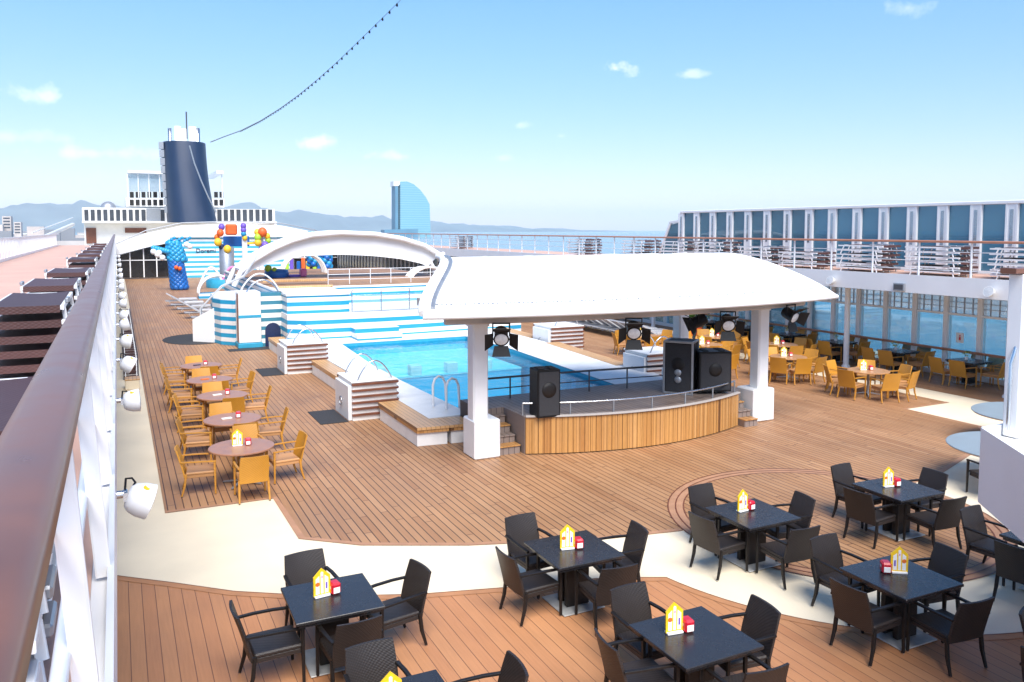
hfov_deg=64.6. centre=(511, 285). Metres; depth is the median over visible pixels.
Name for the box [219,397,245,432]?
wicker armchair
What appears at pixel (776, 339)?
menu card
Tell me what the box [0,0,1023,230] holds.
sky
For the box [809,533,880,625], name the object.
wicker armchair
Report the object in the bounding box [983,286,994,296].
deck floodlight
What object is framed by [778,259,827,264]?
sun lounger
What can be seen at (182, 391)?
wicker armchair
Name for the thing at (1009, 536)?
square table
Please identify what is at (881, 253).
sun lounger
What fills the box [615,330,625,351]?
wicker armchair
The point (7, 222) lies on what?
office tower
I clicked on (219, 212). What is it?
window
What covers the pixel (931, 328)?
sea
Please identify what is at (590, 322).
sun lounger
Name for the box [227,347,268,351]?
floor mat
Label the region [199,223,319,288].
water play tower
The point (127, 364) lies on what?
floodlight
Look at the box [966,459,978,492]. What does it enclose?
wicker armchair
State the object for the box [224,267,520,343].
striped terrace
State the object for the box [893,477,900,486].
napkin dispenser
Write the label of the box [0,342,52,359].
sun lounger
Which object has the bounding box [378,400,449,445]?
pool bench
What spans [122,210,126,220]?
window
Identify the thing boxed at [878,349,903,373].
wicker armchair
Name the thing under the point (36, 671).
sun lounger
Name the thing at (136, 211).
window
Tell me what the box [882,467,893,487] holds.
menu card
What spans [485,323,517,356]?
stage light
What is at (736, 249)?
sun lounger
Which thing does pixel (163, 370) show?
wicker armchair
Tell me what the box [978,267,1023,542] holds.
balcony
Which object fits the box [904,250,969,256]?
sun lounger
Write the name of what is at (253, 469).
wicker armchair
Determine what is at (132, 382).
crate
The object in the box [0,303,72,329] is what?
sun lounger
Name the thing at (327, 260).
twisted balloon column
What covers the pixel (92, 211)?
window
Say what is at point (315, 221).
hills beyond
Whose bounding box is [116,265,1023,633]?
deck
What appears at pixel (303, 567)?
wicker armchair
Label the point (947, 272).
sun lounger
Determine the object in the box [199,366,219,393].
wicker armchair
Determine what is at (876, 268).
sun lounger
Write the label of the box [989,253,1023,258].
sun lounger
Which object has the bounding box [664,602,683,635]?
menu card
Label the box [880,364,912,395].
wicker armchair
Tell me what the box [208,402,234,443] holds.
wicker armchair
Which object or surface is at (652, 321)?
deck post
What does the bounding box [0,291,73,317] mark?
sun lounger
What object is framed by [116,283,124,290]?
floodlight
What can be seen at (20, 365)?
sun lounger
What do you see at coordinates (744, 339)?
wicker armchair
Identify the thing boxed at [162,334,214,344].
floor mat
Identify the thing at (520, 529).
wicker armchair
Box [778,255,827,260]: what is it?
sun lounger
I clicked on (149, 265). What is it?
window
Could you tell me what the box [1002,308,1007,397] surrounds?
deck post
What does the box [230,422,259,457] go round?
wicker armchair
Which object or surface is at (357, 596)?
square table
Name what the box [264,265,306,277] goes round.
splash pool
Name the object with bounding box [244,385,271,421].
wicker armchair
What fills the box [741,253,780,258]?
sun lounger
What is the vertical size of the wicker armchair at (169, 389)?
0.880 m
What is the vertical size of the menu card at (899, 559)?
0.334 m
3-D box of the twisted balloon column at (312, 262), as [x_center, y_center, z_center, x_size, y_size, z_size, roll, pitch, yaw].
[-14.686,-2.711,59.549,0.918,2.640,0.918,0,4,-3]
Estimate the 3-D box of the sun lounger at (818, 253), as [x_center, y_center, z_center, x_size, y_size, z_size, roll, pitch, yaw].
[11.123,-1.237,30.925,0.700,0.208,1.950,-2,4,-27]
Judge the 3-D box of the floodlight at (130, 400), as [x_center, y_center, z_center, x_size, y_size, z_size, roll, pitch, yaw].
[-4.152,1.243,8.772,0.238,0.248,0.260,-2,4,-26]
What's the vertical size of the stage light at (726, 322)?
0.684 m
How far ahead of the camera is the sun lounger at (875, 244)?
29.53 m
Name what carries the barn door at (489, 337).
in the stage light at (501, 338)
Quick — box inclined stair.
[32,217,74,242]
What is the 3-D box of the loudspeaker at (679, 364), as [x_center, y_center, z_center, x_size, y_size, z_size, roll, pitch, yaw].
[4.312,2.040,20.647,0.770,1.345,0.689,2,4,26]
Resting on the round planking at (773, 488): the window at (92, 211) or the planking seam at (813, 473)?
the planking seam at (813, 473)
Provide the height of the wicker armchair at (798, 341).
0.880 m
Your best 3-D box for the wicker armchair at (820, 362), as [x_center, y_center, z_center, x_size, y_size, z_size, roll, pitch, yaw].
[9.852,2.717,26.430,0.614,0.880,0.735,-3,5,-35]
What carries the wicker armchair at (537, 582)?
on the reddish planking at (168, 634)
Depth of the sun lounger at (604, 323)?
39.08 m
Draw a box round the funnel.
[159,112,216,222]
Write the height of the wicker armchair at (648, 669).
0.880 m
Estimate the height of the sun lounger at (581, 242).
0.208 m
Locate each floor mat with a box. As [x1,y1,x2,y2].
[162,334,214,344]
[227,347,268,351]
[256,367,284,376]
[308,409,348,424]
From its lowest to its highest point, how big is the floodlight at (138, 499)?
0.281 m
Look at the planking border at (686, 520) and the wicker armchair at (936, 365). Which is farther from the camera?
the wicker armchair at (936, 365)
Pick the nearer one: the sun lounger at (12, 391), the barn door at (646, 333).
the sun lounger at (12, 391)
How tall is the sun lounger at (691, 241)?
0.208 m
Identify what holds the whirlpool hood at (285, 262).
on the striped terrace
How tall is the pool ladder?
1.851 m
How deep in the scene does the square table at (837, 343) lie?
30.64 m
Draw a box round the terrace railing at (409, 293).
[351,287,424,312]
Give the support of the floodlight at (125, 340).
attached to the deck lip
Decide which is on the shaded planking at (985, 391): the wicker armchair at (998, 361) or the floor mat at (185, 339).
the wicker armchair at (998, 361)
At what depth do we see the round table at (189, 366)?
25.29 m
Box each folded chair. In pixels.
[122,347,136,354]
[122,349,136,370]
[123,351,137,374]
[123,354,138,379]
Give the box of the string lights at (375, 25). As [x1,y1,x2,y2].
[211,1,399,141]
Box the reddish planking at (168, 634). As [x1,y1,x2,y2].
[117,580,1023,681]
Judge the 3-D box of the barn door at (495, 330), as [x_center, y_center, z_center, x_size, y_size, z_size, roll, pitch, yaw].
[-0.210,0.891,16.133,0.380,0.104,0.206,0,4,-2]
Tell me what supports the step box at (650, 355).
on the teak planking at (374, 480)
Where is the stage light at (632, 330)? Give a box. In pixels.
[618,317,650,349]
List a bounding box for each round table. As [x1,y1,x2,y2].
[180,362,221,387]
[186,375,232,403]
[196,390,247,401]
[203,412,260,427]
[208,438,273,488]
[700,342,722,347]
[702,334,720,342]
[769,342,797,353]
[770,354,806,378]
[847,367,889,396]
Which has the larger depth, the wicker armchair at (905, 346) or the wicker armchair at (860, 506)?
the wicker armchair at (905, 346)
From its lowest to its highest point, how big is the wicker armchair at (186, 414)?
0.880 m
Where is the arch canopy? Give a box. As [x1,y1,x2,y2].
[226,230,444,286]
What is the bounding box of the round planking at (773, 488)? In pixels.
[684,473,993,567]
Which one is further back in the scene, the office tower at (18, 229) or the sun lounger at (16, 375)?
the office tower at (18, 229)
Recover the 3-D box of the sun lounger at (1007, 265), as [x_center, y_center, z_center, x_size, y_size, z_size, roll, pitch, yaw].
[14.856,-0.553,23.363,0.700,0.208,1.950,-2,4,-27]
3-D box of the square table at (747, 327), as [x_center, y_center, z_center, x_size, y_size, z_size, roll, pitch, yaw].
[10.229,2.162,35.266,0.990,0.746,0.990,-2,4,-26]
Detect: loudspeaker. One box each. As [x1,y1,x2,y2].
[529,366,559,417]
[663,337,699,395]
[695,347,731,391]
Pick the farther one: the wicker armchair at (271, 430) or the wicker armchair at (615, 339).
the wicker armchair at (615, 339)
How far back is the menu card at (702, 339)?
30.00 m
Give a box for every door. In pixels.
[86,228,96,243]
[485,333,492,350]
[492,329,510,332]
[492,346,510,356]
[509,333,517,350]
[618,327,626,343]
[625,340,642,349]
[626,323,643,326]
[641,328,650,343]
[682,317,690,330]
[686,319,696,334]
[714,320,721,335]
[720,331,735,340]
[723,316,739,319]
[735,320,744,335]
[788,323,797,332]
[796,312,809,325]
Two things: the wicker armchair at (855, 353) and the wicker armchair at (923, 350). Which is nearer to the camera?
the wicker armchair at (923, 350)
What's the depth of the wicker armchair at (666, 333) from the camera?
33.19 m
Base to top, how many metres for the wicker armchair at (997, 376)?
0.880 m
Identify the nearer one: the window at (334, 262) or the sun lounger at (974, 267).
the sun lounger at (974, 267)
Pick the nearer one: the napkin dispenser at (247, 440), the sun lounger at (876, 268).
the napkin dispenser at (247, 440)
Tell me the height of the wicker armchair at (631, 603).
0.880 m
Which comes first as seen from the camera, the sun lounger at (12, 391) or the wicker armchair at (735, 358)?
the sun lounger at (12, 391)
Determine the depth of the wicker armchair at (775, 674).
7.72 m
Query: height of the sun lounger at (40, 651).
0.208 m
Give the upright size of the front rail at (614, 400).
0.306 m
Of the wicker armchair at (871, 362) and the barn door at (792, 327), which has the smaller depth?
the barn door at (792, 327)
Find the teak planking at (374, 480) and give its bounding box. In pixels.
[125,277,979,545]
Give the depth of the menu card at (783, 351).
27.13 m
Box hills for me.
[0,200,124,232]
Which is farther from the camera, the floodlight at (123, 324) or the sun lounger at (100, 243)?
the sun lounger at (100, 243)
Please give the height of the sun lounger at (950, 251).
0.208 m
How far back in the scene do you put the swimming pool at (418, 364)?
29.38 m
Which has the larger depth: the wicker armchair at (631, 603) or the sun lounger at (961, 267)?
the sun lounger at (961, 267)
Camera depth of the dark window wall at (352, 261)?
88.61 m
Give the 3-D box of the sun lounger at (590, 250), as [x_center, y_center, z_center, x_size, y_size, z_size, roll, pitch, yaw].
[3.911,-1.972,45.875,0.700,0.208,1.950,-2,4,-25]
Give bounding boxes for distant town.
[0,225,116,263]
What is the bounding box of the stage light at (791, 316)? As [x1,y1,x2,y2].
[781,304,809,332]
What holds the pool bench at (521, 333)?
on the teak planking at (374, 480)
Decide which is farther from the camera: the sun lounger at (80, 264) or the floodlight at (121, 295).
the floodlight at (121, 295)
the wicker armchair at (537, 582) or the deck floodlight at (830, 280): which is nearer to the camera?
the wicker armchair at (537, 582)
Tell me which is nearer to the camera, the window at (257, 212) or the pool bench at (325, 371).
the pool bench at (325, 371)
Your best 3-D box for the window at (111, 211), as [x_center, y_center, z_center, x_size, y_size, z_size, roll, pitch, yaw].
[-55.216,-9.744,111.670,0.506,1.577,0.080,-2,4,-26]
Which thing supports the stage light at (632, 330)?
attached to the stage
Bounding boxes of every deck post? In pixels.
[651,317,654,326]
[841,288,850,367]
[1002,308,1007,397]
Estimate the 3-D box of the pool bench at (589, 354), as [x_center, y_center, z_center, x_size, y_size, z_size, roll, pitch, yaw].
[2.685,2.683,29.941,0.598,0.454,5.864,-2,4,-22]
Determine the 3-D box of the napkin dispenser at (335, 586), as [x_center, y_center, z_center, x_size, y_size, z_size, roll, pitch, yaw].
[-2.073,3.520,9.462,0.118,0.138,0.144,-3,5,-34]
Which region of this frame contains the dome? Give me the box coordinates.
[100,201,115,207]
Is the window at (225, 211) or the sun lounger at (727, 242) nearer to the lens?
the sun lounger at (727, 242)
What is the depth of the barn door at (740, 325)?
18.54 m
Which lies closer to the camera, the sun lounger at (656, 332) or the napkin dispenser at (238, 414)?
the napkin dispenser at (238, 414)
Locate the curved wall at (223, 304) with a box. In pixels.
[199,254,259,345]
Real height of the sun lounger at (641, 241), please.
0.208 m
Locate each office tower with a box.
[2,216,13,236]
[14,222,22,236]
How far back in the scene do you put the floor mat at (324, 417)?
21.48 m
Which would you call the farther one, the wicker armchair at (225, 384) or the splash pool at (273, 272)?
the splash pool at (273, 272)
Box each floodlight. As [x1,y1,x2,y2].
[116,273,122,278]
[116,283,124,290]
[116,291,125,298]
[116,299,126,307]
[116,309,128,319]
[116,317,130,329]
[116,334,132,348]
[116,353,136,373]
[117,389,140,411]
[117,477,157,518]
[826,276,834,284]
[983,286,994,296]
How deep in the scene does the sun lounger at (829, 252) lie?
31.08 m
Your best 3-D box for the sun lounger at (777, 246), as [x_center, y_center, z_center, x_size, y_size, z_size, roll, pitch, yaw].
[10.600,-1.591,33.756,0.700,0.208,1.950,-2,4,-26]
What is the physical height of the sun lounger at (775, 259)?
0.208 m
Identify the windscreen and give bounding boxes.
[658,200,1023,273]
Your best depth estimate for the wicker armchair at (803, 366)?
25.93 m
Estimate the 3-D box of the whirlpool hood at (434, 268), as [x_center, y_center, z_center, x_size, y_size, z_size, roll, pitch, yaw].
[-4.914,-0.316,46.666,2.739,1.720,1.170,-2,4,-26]
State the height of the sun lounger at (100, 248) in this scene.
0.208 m
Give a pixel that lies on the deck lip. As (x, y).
(111, 645)
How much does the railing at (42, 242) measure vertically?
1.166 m
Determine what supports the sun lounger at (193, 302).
on the teak planking at (374, 480)
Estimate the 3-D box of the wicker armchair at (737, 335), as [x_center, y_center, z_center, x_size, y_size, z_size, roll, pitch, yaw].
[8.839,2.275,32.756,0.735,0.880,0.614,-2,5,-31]
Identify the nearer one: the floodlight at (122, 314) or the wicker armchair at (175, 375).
the floodlight at (122, 314)
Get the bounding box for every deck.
[8,249,112,681]
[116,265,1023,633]
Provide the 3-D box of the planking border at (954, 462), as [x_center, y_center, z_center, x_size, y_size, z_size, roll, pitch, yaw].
[10.465,3.635,19.554,1.846,0.001,8.983,2,4,25]
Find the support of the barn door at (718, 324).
in the stage light at (726, 322)
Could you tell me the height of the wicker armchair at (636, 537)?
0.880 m
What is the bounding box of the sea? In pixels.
[75,231,1007,366]
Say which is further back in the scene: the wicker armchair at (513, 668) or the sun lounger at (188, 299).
the sun lounger at (188, 299)
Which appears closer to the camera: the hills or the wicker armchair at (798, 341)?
the wicker armchair at (798, 341)
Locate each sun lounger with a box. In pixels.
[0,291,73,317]
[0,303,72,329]
[0,318,62,344]
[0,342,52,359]
[0,357,43,373]
[0,372,35,378]
[0,376,33,434]
[19,277,82,295]
[26,546,57,681]
[28,287,80,301]
[31,553,56,661]
[40,543,54,614]
[44,267,91,279]
[44,275,89,284]
[66,257,97,265]
[67,262,97,267]
[76,253,102,256]
[81,249,103,252]
[85,247,104,249]
[89,245,106,247]
[93,243,107,244]
[165,293,197,302]
[170,296,203,305]
[177,299,210,310]
[184,303,210,314]
[567,238,594,241]
[567,241,592,244]
[567,244,593,246]
[568,249,593,252]
[568,320,587,323]
[569,252,593,254]
[576,319,612,324]
[584,320,617,328]
[591,320,627,328]
[599,319,620,331]
[608,319,648,331]
[618,321,655,328]
[621,243,653,246]
[621,246,653,249]
[621,249,653,252]
[622,240,654,243]
[622,252,649,253]
[626,328,667,333]
[640,325,672,336]
[661,247,696,251]
[661,250,693,253]
[662,240,697,244]
[662,244,695,247]
[694,241,733,244]
[694,248,733,251]
[695,245,734,249]
[704,241,741,244]
[705,248,741,251]
[738,246,780,250]
[738,250,779,254]
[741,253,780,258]
[747,245,787,249]
[748,249,789,253]
[748,253,788,257]
[754,257,779,261]
[778,251,828,255]
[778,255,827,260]
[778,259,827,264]
[778,263,827,268]
[789,258,835,262]
[790,251,835,255]
[835,262,892,267]
[836,248,893,254]
[836,257,893,263]
[836,266,893,272]
[837,253,894,258]
[838,244,895,249]
[841,261,897,266]
[844,244,900,248]
[848,248,900,253]
[848,252,899,257]
[848,257,900,262]
[848,265,900,271]
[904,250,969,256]
[904,255,969,262]
[904,269,969,276]
[905,245,970,251]
[905,265,969,272]
[906,260,972,266]
[912,255,977,259]
[912,264,977,270]
[912,268,977,275]
[915,250,978,255]
[915,259,976,264]
[931,245,978,250]
[987,264,1023,268]
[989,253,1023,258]
[989,258,1023,262]
[990,248,1023,252]
[990,274,1008,278]
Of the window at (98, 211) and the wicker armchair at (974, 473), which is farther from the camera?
the window at (98, 211)
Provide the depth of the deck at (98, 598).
3.44 m
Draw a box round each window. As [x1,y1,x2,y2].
[84,210,88,220]
[91,210,94,220]
[97,210,100,220]
[103,210,107,220]
[110,210,113,220]
[116,210,119,220]
[117,244,168,277]
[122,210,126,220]
[129,210,132,220]
[135,210,138,220]
[141,210,145,220]
[161,210,164,220]
[217,210,221,220]
[224,210,227,220]
[230,210,233,220]
[236,210,240,220]
[243,210,246,220]
[249,210,252,220]
[255,210,259,220]
[262,210,265,220]
[268,210,271,220]
[294,255,337,268]
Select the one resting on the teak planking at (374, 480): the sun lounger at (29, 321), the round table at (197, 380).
the round table at (197, 380)
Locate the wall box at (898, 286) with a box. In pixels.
[893,283,905,290]
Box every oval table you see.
[945,431,980,456]
[971,402,1003,420]
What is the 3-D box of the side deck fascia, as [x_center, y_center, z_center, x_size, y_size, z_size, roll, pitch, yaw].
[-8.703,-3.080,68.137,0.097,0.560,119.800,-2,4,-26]
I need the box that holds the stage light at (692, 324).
[682,314,707,339]
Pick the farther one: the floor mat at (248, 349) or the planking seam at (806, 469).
the floor mat at (248, 349)
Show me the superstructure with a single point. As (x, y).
(136, 215)
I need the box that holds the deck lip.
[104,265,116,681]
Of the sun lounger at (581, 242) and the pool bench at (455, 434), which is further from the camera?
the sun lounger at (581, 242)
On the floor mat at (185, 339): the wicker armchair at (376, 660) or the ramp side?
the ramp side
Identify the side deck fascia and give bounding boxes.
[432,247,1008,300]
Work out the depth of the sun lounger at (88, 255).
23.54 m
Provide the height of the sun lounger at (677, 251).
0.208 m
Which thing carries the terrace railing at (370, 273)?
on the striped terrace
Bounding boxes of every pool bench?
[268,337,285,353]
[311,359,344,388]
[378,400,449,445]
[438,416,463,442]
[506,327,532,337]
[547,342,622,365]
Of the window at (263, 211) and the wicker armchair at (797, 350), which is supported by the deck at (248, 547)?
the wicker armchair at (797, 350)
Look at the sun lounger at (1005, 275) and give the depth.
23.95 m
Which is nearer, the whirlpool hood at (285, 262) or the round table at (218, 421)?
the round table at (218, 421)
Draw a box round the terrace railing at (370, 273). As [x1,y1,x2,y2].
[328,267,432,284]
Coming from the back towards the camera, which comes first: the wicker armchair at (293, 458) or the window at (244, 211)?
the window at (244, 211)
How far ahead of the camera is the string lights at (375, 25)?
52.13 m
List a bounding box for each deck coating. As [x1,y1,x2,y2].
[0,245,92,681]
[429,245,1008,279]
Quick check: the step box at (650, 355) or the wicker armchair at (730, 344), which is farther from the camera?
the wicker armchair at (730, 344)
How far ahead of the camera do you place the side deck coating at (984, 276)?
30.06 m
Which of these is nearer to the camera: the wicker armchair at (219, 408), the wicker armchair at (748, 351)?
the wicker armchair at (219, 408)
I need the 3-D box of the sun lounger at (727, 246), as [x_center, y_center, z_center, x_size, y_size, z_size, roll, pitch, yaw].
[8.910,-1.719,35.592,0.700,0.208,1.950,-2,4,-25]
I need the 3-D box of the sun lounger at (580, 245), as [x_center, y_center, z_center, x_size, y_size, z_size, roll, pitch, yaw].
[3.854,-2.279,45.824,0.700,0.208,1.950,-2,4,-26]
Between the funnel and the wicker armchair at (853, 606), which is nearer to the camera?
the wicker armchair at (853, 606)
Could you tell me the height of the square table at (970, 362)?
0.746 m
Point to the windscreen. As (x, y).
(999, 220)
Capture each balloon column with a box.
[150,236,192,289]
[306,231,318,266]
[319,255,332,268]
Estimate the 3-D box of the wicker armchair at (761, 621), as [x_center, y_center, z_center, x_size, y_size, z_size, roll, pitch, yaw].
[2.490,3.944,8.834,0.735,0.880,0.614,-1,4,-20]
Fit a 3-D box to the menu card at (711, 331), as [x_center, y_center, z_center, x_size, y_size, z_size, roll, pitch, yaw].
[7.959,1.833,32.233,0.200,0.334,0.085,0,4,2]
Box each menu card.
[232,429,242,446]
[313,568,330,598]
[381,671,401,681]
[560,524,574,549]
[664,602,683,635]
[699,335,704,343]
[709,328,713,335]
[736,489,748,512]
[774,335,778,343]
[781,347,786,355]
[860,359,866,369]
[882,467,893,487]
[890,546,907,573]
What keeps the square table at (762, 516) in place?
on the round planking at (773, 488)
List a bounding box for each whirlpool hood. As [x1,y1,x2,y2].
[197,274,224,298]
[280,256,326,272]
[406,265,436,276]
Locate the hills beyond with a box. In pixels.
[219,202,633,231]
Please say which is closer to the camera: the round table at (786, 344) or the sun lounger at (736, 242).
the round table at (786, 344)
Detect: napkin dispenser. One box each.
[235,411,240,417]
[245,437,250,445]
[330,579,340,594]
[574,536,583,548]
[683,615,693,632]
[748,499,754,510]
[880,559,891,573]
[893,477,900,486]
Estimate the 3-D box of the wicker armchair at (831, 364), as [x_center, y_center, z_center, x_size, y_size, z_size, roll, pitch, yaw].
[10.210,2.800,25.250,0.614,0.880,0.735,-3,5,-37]
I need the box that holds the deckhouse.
[116,221,337,278]
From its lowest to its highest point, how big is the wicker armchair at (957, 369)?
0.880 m
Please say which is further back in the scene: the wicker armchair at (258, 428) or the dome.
the dome
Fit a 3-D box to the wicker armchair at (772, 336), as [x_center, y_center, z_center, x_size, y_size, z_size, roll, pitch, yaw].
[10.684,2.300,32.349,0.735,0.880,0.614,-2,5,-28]
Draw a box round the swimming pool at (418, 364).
[322,328,661,418]
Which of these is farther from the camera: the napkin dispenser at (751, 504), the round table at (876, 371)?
the round table at (876, 371)
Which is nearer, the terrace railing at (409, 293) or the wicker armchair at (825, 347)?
the wicker armchair at (825, 347)
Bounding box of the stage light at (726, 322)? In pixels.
[714,311,744,340]
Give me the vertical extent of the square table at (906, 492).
0.746 m
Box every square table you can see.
[281,573,384,677]
[401,669,444,681]
[524,530,624,616]
[629,606,763,681]
[705,498,800,571]
[706,320,715,329]
[744,325,750,341]
[777,332,806,349]
[820,339,857,362]
[839,555,963,650]
[852,476,944,541]
[877,348,919,372]
[945,357,992,385]
[999,531,1023,589]
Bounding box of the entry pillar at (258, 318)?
[235,273,281,348]
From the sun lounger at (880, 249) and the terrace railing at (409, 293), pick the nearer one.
the sun lounger at (880, 249)
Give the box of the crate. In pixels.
[124,376,139,389]
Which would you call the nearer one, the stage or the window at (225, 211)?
the stage
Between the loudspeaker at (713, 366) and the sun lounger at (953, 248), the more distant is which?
the sun lounger at (953, 248)
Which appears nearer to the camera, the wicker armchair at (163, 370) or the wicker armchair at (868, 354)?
the wicker armchair at (163, 370)
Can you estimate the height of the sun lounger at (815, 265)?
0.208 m
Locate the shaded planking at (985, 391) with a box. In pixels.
[594,319,1003,401]
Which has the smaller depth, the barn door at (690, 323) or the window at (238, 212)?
the barn door at (690, 323)
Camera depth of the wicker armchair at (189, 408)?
20.70 m
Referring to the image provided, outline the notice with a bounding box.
[956,332,963,342]
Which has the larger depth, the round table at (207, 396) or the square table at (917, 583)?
the round table at (207, 396)
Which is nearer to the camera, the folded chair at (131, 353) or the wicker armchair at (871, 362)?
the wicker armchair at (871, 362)
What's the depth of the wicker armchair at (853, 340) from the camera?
31.31 m
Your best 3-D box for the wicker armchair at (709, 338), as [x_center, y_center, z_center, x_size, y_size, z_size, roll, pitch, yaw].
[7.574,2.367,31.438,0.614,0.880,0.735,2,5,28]
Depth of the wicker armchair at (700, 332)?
33.42 m
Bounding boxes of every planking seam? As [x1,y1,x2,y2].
[117,575,1019,634]
[667,468,1016,580]
[675,470,1006,574]
[683,472,995,568]
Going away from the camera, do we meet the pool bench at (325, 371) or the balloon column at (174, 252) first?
the pool bench at (325, 371)
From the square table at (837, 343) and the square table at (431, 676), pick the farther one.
the square table at (837, 343)
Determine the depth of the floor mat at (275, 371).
28.42 m
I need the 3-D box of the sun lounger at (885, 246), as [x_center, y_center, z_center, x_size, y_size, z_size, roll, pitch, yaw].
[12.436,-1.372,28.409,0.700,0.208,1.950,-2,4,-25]
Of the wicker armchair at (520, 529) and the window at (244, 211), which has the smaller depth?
the wicker armchair at (520, 529)
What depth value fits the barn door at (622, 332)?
17.20 m
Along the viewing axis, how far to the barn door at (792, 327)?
20.08 m
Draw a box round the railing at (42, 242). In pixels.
[0,234,58,262]
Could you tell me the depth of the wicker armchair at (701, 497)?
12.95 m
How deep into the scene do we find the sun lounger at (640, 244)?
40.19 m
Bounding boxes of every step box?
[277,324,327,373]
[335,353,398,420]
[533,321,583,348]
[623,336,667,374]
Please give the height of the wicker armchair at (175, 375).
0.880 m
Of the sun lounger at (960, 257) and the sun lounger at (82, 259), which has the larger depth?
the sun lounger at (960, 257)
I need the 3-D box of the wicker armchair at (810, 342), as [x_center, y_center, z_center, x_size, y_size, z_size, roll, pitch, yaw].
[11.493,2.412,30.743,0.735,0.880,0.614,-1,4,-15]
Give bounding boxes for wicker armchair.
[159,361,186,388]
[159,364,186,394]
[163,375,193,407]
[164,378,193,412]
[171,390,201,423]
[172,394,204,432]
[174,413,210,449]
[174,445,216,497]
[175,418,212,459]
[185,355,201,383]
[191,368,210,402]
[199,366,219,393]
[201,381,223,417]
[208,380,229,409]
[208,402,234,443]
[218,358,241,385]
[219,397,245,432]
[229,370,255,402]
[229,600,305,681]
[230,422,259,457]
[231,423,265,471]
[233,455,270,504]
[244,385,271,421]
[258,407,288,449]
[266,430,307,484]
[283,548,338,637]
[315,614,382,681]
[343,637,410,681]
[359,559,430,645]
[453,650,528,681]
[495,546,561,627]
[505,512,552,570]
[575,561,637,635]
[593,520,648,581]
[594,628,679,681]
[609,581,665,659]
[611,332,625,355]
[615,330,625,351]
[641,336,659,346]
[659,329,672,344]
[688,483,737,556]
[688,511,748,580]
[697,329,714,342]
[698,655,788,681]
[699,336,716,347]
[718,594,780,675]
[719,330,740,344]
[720,341,733,350]
[730,344,741,369]
[731,353,739,378]
[733,336,747,358]
[742,337,748,361]
[746,340,750,363]
[747,349,771,375]
[755,525,820,590]
[766,490,815,561]
[768,347,786,374]
[768,358,775,379]
[769,332,791,347]
[769,345,780,352]
[769,357,791,384]
[780,346,803,366]
[787,337,806,352]
[787,358,811,384]
[792,348,818,377]
[794,329,805,337]
[794,334,817,344]
[798,356,827,383]
[803,337,827,358]
[803,344,817,366]
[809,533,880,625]
[818,340,841,363]
[823,364,850,395]
[826,360,854,392]
[829,577,906,667]
[830,462,882,528]
[831,336,854,356]
[837,369,866,400]
[843,486,899,549]
[849,338,867,358]
[849,341,870,364]
[855,359,875,391]
[861,346,886,369]
[869,373,900,403]
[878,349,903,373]
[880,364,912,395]
[888,370,920,401]
[889,344,911,367]
[903,496,966,549]
[904,346,930,370]
[906,593,994,677]
[907,351,935,376]
[908,467,947,531]
[909,542,967,632]
[928,356,957,384]
[948,359,977,388]
[959,504,1023,586]
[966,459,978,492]
[976,357,1004,384]
[980,362,1004,389]
[992,540,1023,600]
[1019,606,1023,633]
[1019,645,1023,681]
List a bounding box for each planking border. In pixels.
[117,576,1023,639]
[165,497,681,544]
[669,469,1015,579]
[902,402,981,482]
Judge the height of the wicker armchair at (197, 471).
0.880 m
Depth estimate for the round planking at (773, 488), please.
14.06 m
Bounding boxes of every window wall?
[337,255,455,274]
[623,286,1007,385]
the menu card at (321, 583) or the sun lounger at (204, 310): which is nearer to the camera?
the menu card at (321, 583)
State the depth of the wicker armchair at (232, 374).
25.50 m
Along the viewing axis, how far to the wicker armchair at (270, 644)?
8.87 m
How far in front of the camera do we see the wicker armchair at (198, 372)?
23.91 m
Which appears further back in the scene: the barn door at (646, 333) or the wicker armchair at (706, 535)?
the barn door at (646, 333)
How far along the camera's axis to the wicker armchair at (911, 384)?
23.56 m
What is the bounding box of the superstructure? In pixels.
[82,170,276,244]
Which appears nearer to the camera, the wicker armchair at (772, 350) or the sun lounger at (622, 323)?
the wicker armchair at (772, 350)
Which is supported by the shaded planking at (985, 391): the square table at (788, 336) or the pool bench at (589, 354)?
the square table at (788, 336)
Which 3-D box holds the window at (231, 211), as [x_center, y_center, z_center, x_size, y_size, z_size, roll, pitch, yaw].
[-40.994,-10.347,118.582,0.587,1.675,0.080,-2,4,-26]
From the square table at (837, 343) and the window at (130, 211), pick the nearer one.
the square table at (837, 343)
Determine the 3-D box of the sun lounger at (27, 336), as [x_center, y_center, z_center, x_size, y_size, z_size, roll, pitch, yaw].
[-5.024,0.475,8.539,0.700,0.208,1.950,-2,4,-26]
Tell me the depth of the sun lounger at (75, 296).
11.17 m
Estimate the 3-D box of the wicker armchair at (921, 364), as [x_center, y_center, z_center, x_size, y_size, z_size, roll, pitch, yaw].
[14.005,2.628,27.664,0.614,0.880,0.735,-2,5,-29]
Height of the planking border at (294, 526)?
0.001 m
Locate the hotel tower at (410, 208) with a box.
[381,181,430,238]
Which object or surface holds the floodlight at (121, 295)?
attached to the deck lip
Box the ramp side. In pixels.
[192,308,214,341]
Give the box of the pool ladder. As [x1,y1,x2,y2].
[432,375,459,409]
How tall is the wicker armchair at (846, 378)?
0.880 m
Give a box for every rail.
[0,234,115,681]
[386,233,1023,277]
[488,365,662,397]
[522,380,734,415]
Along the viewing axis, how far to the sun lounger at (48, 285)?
10.75 m
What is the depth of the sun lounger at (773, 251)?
32.79 m
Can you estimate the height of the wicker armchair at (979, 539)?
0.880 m
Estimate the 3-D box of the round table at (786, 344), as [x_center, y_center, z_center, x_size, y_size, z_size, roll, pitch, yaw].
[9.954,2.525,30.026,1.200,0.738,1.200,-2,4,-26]
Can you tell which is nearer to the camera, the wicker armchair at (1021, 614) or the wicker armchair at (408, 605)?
the wicker armchair at (1021, 614)
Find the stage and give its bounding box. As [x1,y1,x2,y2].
[417,253,838,459]

